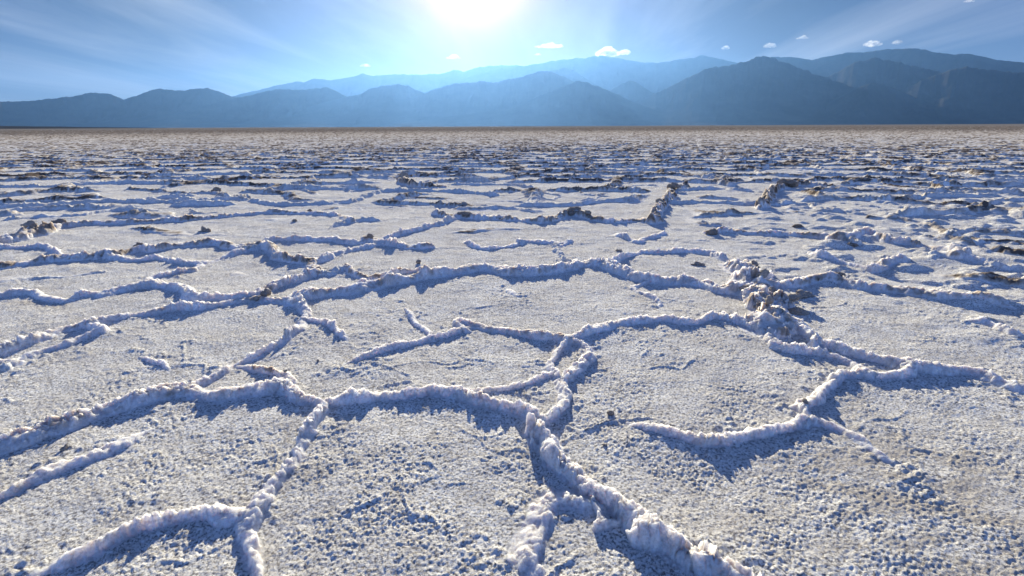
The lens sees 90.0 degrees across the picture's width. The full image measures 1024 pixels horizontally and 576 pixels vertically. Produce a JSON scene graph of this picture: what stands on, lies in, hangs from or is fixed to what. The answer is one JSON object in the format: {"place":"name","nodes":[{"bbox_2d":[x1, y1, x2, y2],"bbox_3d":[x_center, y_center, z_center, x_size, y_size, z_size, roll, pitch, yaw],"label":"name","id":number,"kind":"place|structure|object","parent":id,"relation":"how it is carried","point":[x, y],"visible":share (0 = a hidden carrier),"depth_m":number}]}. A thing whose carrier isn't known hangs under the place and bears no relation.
{"place":"outdoors","nodes":[
{"label":"outdoors","id":0,"kind":"place"},
{"bbox_2d":[0,288,97,302],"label":"salt ridge","id":1,"kind":"structure","parent":0,"point":[36,294],"depth_m":5.09},
{"bbox_2d":[0,126,138,128],"bbox_3d":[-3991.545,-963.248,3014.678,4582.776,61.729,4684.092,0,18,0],"label":"gravel hill","id":2,"kind":"structure","parent":0,"point":[27,127],"depth_m":2604.92},
{"bbox_2d":[0,427,156,499],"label":"salt ridge","id":3,"kind":"structure","parent":0,"point":[41,475],"depth_m":2.52},
{"bbox_2d":[0,88,235,125],"bbox_3d":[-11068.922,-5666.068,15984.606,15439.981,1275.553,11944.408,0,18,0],"label":"mountain","id":4,"kind":"structure","parent":0,"point":[90,107],"depth_m":15324.98},
{"bbox_2d":[28,502,247,575],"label":"salt ridge","id":5,"kind":"structure","parent":0,"point":[218,515],"depth_m":2.12},
{"bbox_2d":[139,356,170,371],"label":"salt ridge","id":6,"kind":"structure","parent":0,"point":[164,364],"depth_m":3.63},
{"bbox_2d":[54,87,345,127],"bbox_3d":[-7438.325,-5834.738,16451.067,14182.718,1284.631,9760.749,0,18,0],"label":"mountain","id":7,"kind":"structure","parent":0,"point":[280,103],"depth_m":15852.90},
{"bbox_2d":[191,299,312,386],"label":"salt ridge","id":8,"kind":"structure","parent":0,"point":[290,333],"depth_m":3.86},
{"bbox_2d":[166,84,424,127],"bbox_3d":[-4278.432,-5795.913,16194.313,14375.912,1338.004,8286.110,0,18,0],"label":"mountain","id":9,"kind":"structure","parent":0,"point":[368,97],"depth_m":16167.45},
{"bbox_2d":[304,317,349,340],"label":"salt ridge","id":10,"kind":"structure","parent":0,"point":[333,326],"depth_m":4.25},
{"bbox_2d":[232,65,518,97],"bbox_3d":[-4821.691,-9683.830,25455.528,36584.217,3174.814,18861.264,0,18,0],"label":"mountain","id":11,"kind":"structure","parent":0,"point":[356,85],"depth_m":26485.94},
{"bbox_2d":[208,71,632,127],"bbox_3d":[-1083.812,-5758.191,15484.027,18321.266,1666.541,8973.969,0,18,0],"label":"mountain","id":12,"kind":"structure","parent":0,"point":[454,99],"depth_m":15349.49},
{"bbox_2d":[396,176,446,187],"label":"salt ridge","id":13,"kind":"structure","parent":0,"point":[406,181],"depth_m":14.18},
{"bbox_2d":[0,124,1023,575],"bbox_3d":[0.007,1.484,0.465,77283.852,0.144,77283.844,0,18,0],"label":"ground","id":14,"kind":"structure","parent":0,"point":[428,486],"depth_m":3.25},
{"bbox_2d":[0,221,58,243],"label":"salt ridge","id":15,"kind":"structure","parent":14,"relation":"on","point":[22,233],"depth_m":7.65},
{"bbox_2d":[20,220,36,228],"bbox_3d":[-7.506,-0.970,7.959,0.225,0.163,0.143,0,18,0],"label":"dirt clod","id":16,"kind":"object","parent":15,"relation":"on","point":[31,223],"visible":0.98,"depth_m":7.92},
{"bbox_2d":[0,242,66,254],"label":"salt ridge","id":17,"kind":"structure","parent":14,"relation":"on","point":[48,248],"depth_m":7.12},
{"bbox_2d":[51,219,66,222],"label":"dirt clod","id":18,"kind":"object","parent":14,"relation":"on","point":[59,221],"visible":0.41,"depth_m":8.70},
{"bbox_2d":[13,322,111,359],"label":"salt ridge","id":19,"kind":"structure","parent":14,"relation":"on","point":[95,329],"depth_m":4.00},
{"bbox_2d":[59,444,71,450],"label":"dirt clod","id":20,"kind":"object","parent":14,"relation":"on","point":[65,448],"visible":1,"depth_m":2.66},
{"bbox_2d":[0,237,238,269],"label":"salt ridge","id":21,"kind":"structure","parent":14,"relation":"on","point":[83,255],"depth_m":6.77},
{"bbox_2d":[0,295,286,366],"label":"salt ridge","id":22,"kind":"structure","parent":14,"relation":"on","point":[20,343],"depth_m":4.41},
{"bbox_2d":[253,295,260,300],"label":"dirt clod","id":23,"kind":"object","parent":22,"relation":"on","point":[255,298],"visible":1,"depth_m":4.90},
{"bbox_2d":[0,377,289,455],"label":"salt ridge","id":24,"kind":"structure","parent":14,"relation":"on","point":[20,438],"depth_m":3.07},
{"bbox_2d":[93,253,201,264],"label":"salt ridge","id":25,"kind":"structure","parent":14,"relation":"on","point":[120,258],"depth_m":6.47},
{"bbox_2d":[143,263,205,279],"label":"salt ridge","id":26,"kind":"structure","parent":14,"relation":"on","point":[177,270],"depth_m":5.88},
{"bbox_2d":[92,278,272,301],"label":"salt ridge","id":27,"kind":"structure","parent":14,"relation":"on","point":[188,293],"depth_m":5.11},
{"bbox_2d":[260,288,271,296],"bbox_3d":[-2.425,0.047,5.039,0.104,0.095,0.086,0,18,0],"label":"dirt clod","id":28,"kind":"object","parent":27,"relation":"on","point":[266,292],"visible":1,"depth_m":5.02},
{"bbox_2d":[198,226,210,231],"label":"dirt clod","id":29,"kind":"object","parent":14,"relation":"on","point":[203,229],"visible":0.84,"depth_m":8.18},
{"bbox_2d":[53,208,356,230],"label":"salt ridge","id":30,"kind":"structure","parent":14,"relation":"on","point":[79,223],"depth_m":9.16},
{"bbox_2d":[211,187,220,190],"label":"dirt clod","id":31,"kind":"object","parent":14,"relation":"on","point":[216,189],"visible":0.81,"depth_m":13.47},
{"bbox_2d":[201,248,249,263],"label":"salt ridge","id":32,"kind":"structure","parent":14,"relation":"on","point":[234,252],"depth_m":6.69},
{"bbox_2d":[234,363,297,384],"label":"salt ridge","id":33,"kind":"structure","parent":14,"relation":"on","point":[262,369],"depth_m":3.47},
{"bbox_2d":[236,240,322,275],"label":"salt ridge","id":34,"kind":"structure","parent":14,"relation":"on","point":[271,250],"depth_m":6.42},
{"bbox_2d":[232,400,333,575],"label":"salt ridge","id":35,"kind":"structure","parent":14,"relation":"on","point":[249,547],"depth_m":2.23},
{"bbox_2d":[263,268,316,291],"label":"salt ridge","id":36,"kind":"structure","parent":14,"relation":"on","point":[286,280],"depth_m":5.50},
{"bbox_2d":[316,242,380,263],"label":"salt ridge","id":37,"kind":"structure","parent":14,"relation":"on","point":[326,256],"depth_m":6.73},
{"bbox_2d":[262,234,437,249],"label":"salt ridge","id":38,"kind":"structure","parent":14,"relation":"on","point":[391,242],"depth_m":7.34},
{"bbox_2d":[364,233,373,237],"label":"dirt clod","id":39,"kind":"object","parent":38,"relation":"on","point":[369,235],"visible":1,"depth_m":7.41},
{"bbox_2d":[344,263,422,279],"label":"salt ridge","id":40,"kind":"structure","parent":14,"relation":"on","point":[350,270],"depth_m":5.76},
{"bbox_2d":[343,327,461,364],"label":"salt ridge","id":41,"kind":"structure","parent":14,"relation":"on","point":[387,347],"depth_m":3.88},
{"bbox_2d":[396,172,408,178],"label":"dirt clod","id":42,"kind":"object","parent":14,"relation":"on","point":[402,174],"visible":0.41,"depth_m":16.28},
{"bbox_2d":[275,377,539,423],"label":"salt ridge","id":43,"kind":"structure","parent":14,"relation":"on","point":[296,395],"depth_m":3.09},
{"bbox_2d":[372,213,461,239],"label":"salt ridge","id":44,"kind":"structure","parent":14,"relation":"on","point":[447,219],"depth_m":8.29},
{"bbox_2d":[404,308,433,334],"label":"salt ridge","id":45,"kind":"structure","parent":14,"relation":"on","point":[410,315],"depth_m":4.34},
{"bbox_2d":[462,239,520,249],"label":"salt ridge","id":46,"kind":"structure","parent":14,"relation":"on","point":[470,243],"depth_m":7.05},
{"bbox_2d":[451,317,566,340],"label":"salt ridge","id":47,"kind":"structure","parent":14,"relation":"on","point":[537,335],"depth_m":4.15},
{"bbox_2d":[467,370,554,392],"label":"salt ridge","id":48,"kind":"structure","parent":14,"relation":"on","point":[537,378],"depth_m":3.27},
{"bbox_2d":[0,126,1023,516],"bbox_3d":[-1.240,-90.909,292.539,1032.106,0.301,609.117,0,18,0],"label":"distant salt crust","id":49,"kind":"object","parent":14,"relation":"on","point":[400,148],"visible":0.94,"depth_m":19.81},
{"bbox_2d":[282,256,742,306],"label":"salt ridge","id":50,"kind":"structure","parent":14,"relation":"on","point":[427,272],"depth_m":5.51},
{"bbox_2d":[427,208,645,223],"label":"salt ridge","id":51,"kind":"structure","parent":14,"relation":"on","point":[542,219],"depth_m":9.04},
{"bbox_2d":[455,211,469,215],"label":"dirt clod","id":52,"kind":"object","parent":51,"relation":"on","point":[465,213],"visible":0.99,"depth_m":9.34},
{"bbox_2d":[567,206,580,214],"bbox_3d":[1.133,-1.433,9.512,0.309,0.146,0.274,0,18,0],"label":"dirt clod","id":53,"kind":"object","parent":51,"relation":"on","point":[570,210],"visible":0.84,"depth_m":9.45},
{"bbox_2d":[515,238,573,247],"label":"salt ridge","id":54,"kind":"structure","parent":14,"relation":"on","point":[562,244],"depth_m":7.27},
{"bbox_2d":[506,487,594,575],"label":"salt ridge","id":55,"kind":"structure","parent":14,"relation":"on","point":[528,545],"depth_m":2.13},
{"bbox_2d":[544,341,565,379],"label":"salt ridge","id":56,"kind":"structure","parent":14,"relation":"on","point":[554,357],"depth_m":3.62},
{"bbox_2d":[535,338,596,425],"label":"salt ridge","id":57,"kind":"structure","parent":14,"relation":"on","point":[558,409],"depth_m":3.33},
{"bbox_2d":[584,210,591,214],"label":"dirt clod","id":58,"kind":"object","parent":14,"relation":"on","point":[588,212],"visible":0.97,"depth_m":9.19},
{"bbox_2d":[590,492,621,532],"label":"salt ridge","id":59,"kind":"structure","parent":14,"relation":"on","point":[601,522],"depth_m":2.14},
{"bbox_2d":[607,411,613,415],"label":"dirt clod","id":60,"kind":"object","parent":14,"relation":"on","point":[610,413],"visible":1,"depth_m":2.97},
{"bbox_2d":[521,412,762,575],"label":"salt ridge","id":61,"kind":"structure","parent":14,"relation":"on","point":[644,529],"depth_m":2.07},
{"bbox_2d":[629,280,663,307],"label":"salt ridge","id":62,"kind":"structure","parent":14,"relation":"on","point":[653,297],"depth_m":5.05},
{"bbox_2d":[557,310,754,349],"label":"salt ridge","id":63,"kind":"structure","parent":14,"relation":"on","point":[587,330],"depth_m":4.31},
{"bbox_2d":[644,181,690,224],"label":"salt ridge","id":64,"kind":"structure","parent":14,"relation":"on","point":[659,208],"depth_m":9.91},
{"bbox_2d":[667,182,679,188],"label":"dirt clod","id":65,"kind":"object","parent":64,"relation":"on","point":[672,185],"visible":0.97,"depth_m":13.00},
{"bbox_2d":[606,247,729,262],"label":"salt ridge","id":66,"kind":"structure","parent":14,"relation":"on","point":[623,256],"depth_m":6.64},
{"bbox_2d":[690,261,704,265],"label":"dirt clod","id":67,"kind":"object","parent":14,"relation":"on","point":[696,263],"visible":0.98,"depth_m":6.10},
{"bbox_2d":[620,413,808,447],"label":"salt ridge","id":68,"kind":"structure","parent":14,"relation":"on","point":[729,438],"depth_m":2.76},
{"bbox_2d":[717,258,798,339],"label":"salt ridge","id":69,"kind":"structure","parent":14,"relation":"on","point":[775,319],"depth_m":4.65},
{"bbox_2d":[739,285,749,289],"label":"dirt clod","id":70,"kind":"object","parent":69,"relation":"on","point":[742,287],"visible":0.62,"depth_m":5.06},
{"bbox_2d":[751,260,759,267],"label":"dirt clod","id":71,"kind":"object","parent":69,"relation":"on","point":[755,263],"visible":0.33,"depth_m":5.92},
{"bbox_2d":[755,269,769,277],"bbox_3d":[2.614,-0.154,5.317,0.152,0.117,0.118,-9,20,-26],"label":"dirt clod","id":72,"kind":"object","parent":69,"relation":"on","point":[764,273],"visible":0.91,"depth_m":5.28},
{"bbox_2d":[765,295,773,305],"bbox_3d":[2.202,0.106,4.378,0.072,0.100,0.064,0,18,0],"label":"dirt clod","id":73,"kind":"object","parent":69,"relation":"on","point":[769,299],"visible":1,"depth_m":4.36},
{"bbox_2d":[769,286,777,292],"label":"dirt clod","id":74,"kind":"object","parent":69,"relation":"on","point":[773,289],"visible":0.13,"depth_m":4.93},
{"bbox_2d":[787,294,800,300],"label":"dirt clod","id":75,"kind":"object","parent":69,"relation":"on","point":[794,297],"visible":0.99,"depth_m":4.67},
{"bbox_2d":[702,226,830,239],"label":"salt ridge","id":76,"kind":"structure","parent":14,"relation":"on","point":[823,235],"depth_m":7.77},
{"bbox_2d":[705,228,717,234],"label":"dirt clod","id":77,"kind":"object","parent":76,"relation":"on","point":[713,231],"visible":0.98,"depth_m":7.78},
{"bbox_2d":[754,179,835,209],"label":"salt ridge","id":78,"kind":"structure","parent":14,"relation":"on","point":[766,198],"depth_m":12.22},
{"bbox_2d":[777,179,798,186],"bbox_3d":[7.346,-2.787,13.645,0.545,0.255,0.365,4,18,12],"label":"dirt clod","id":79,"kind":"object","parent":78,"relation":"on","point":[791,182],"visible":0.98,"depth_m":13.54},
{"bbox_2d":[792,224,803,227],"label":"dirt clod","id":80,"kind":"object","parent":14,"relation":"on","point":[797,225],"visible":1,"depth_m":8.30},
{"bbox_2d":[788,307,809,315],"bbox_3d":[2.536,0.211,4.534,0.183,0.074,0.103,9,20,28],"label":"dirt clod","id":81,"kind":"object","parent":14,"relation":"on","point":[798,310],"visible":0.96,"depth_m":4.51},
{"bbox_2d":[796,289,815,298],"bbox_3d":[2.816,0.067,4.947,0.224,0.092,0.130,-5,18,-15],"label":"dirt clod","id":82,"kind":"object","parent":14,"relation":"on","point":[804,294],"visible":0.81,"depth_m":4.92},
{"bbox_2d":[792,316,822,347],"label":"salt ridge","id":83,"kind":"structure","parent":14,"relation":"on","point":[808,333],"depth_m":3.99},
{"bbox_2d":[789,367,877,426],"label":"salt ridge","id":84,"kind":"structure","parent":14,"relation":"on","point":[817,396],"depth_m":3.23},
{"bbox_2d":[807,249,864,269],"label":"salt ridge","id":85,"kind":"structure","parent":14,"relation":"on","point":[823,254],"depth_m":6.31},
{"bbox_2d":[758,332,917,379],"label":"salt ridge","id":86,"kind":"structure","parent":14,"relation":"on","point":[906,370],"depth_m":3.68},
{"bbox_2d":[847,242,858,246],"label":"dirt clod","id":87,"kind":"object","parent":14,"relation":"on","point":[853,244],"visible":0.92,"depth_m":7.00},
{"bbox_2d":[817,417,893,465],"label":"salt ridge","id":88,"kind":"structure","parent":14,"relation":"on","point":[860,440],"depth_m":2.72},
{"bbox_2d":[765,270,1017,309],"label":"salt ridge","id":89,"kind":"structure","parent":14,"relation":"on","point":[858,284],"depth_m":5.08},
{"bbox_2d":[835,272,848,277],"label":"dirt clod","id":90,"kind":"object","parent":89,"relation":"on","point":[842,274],"visible":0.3,"depth_m":5.46},
{"bbox_2d":[825,226,971,259],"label":"salt ridge","id":91,"kind":"structure","parent":14,"relation":"on","point":[956,251],"depth_m":7.14},
{"bbox_2d":[963,253,1011,270],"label":"salt ridge","id":92,"kind":"structure","parent":14,"relation":"on","point":[974,259],"depth_m":6.17},
{"bbox_2d":[505,288,518,295],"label":"salt ridge","id":93,"kind":"structure","parent":0,"point":[511,292],"depth_m":5.13},
{"bbox_2d":[0,0,1023,101],"label":"sky","id":94,"kind":"structure","parent":0,"point":[50,49]},
{"bbox_2d":[379,81,723,126],"bbox_3d":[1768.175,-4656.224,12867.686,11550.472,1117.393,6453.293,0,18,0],"label":"mountain","id":95,"kind":"structure","parent":0,"point":[577,103],"depth_m":12692.90},
{"bbox_2d":[423,55,737,92],"bbox_3d":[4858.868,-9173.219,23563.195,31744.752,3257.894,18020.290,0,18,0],"label":"mountain","id":96,"kind":"structure","parent":0,"point":[608,73],"depth_m":24018.19},
{"bbox_2d":[552,68,609,90],"bbox_3d":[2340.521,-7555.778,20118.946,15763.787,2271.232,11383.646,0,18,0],"label":"mountain","id":97,"kind":"structure","parent":0,"point":[571,75],"depth_m":20697.48},
{"bbox_2d":[610,80,654,101],"bbox_3d":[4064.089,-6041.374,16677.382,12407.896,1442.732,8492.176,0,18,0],"label":"mountain","id":98,"kind":"structure","parent":0,"point":[633,91],"depth_m":16848.52},
{"bbox_2d":[611,230,666,243],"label":"salt ridge","id":99,"kind":"structure","parent":0,"point":[624,235],"depth_m":7.58},
{"bbox_2d":[634,56,899,124],"bbox_3d":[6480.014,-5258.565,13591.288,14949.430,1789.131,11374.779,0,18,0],"label":"mountain","id":100,"kind":"structure","parent":0,"point":[763,90],"depth_m":12893.07},
{"bbox_2d":[826,57,940,89],"bbox_3d":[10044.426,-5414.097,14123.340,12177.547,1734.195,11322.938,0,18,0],"label":"mountain","id":101,"kind":"structure","parent":0,"point":[897,75],"depth_m":13422.98},
{"bbox_2d":[862,253,910,273],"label":"salt ridge","id":102,"kind":"structure","parent":0,"point":[884,264],"depth_m":6.08},
{"bbox_2d":[770,48,1023,76],"bbox_3d":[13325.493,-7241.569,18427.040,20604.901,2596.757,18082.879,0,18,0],"label":"mountain","id":103,"kind":"structure","parent":0,"point":[827,66],"depth_m":17449.53},
{"bbox_2d":[816,336,1023,394],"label":"salt ridge","id":104,"kind":"structure","parent":0,"point":[937,368],"depth_m":3.44},
{"bbox_2d":[825,83,1023,124],"bbox_3d":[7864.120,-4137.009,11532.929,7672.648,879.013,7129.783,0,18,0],"label":"mountain","id":105,"kind":"structure","parent":0,"point":[872,103],"depth_m":10876.08},
{"bbox_2d":[900,66,1023,123],"bbox_3d":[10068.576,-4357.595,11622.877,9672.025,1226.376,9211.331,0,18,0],"label":"mountain","id":106,"kind":"structure","parent":0,"point":[990,96],"depth_m":10812.68},
{"bbox_2d":[963,316,1023,338],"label":"salt ridge","id":107,"kind":"structure","parent":0,"point":[1000,327],"depth_m":4.13}
]}

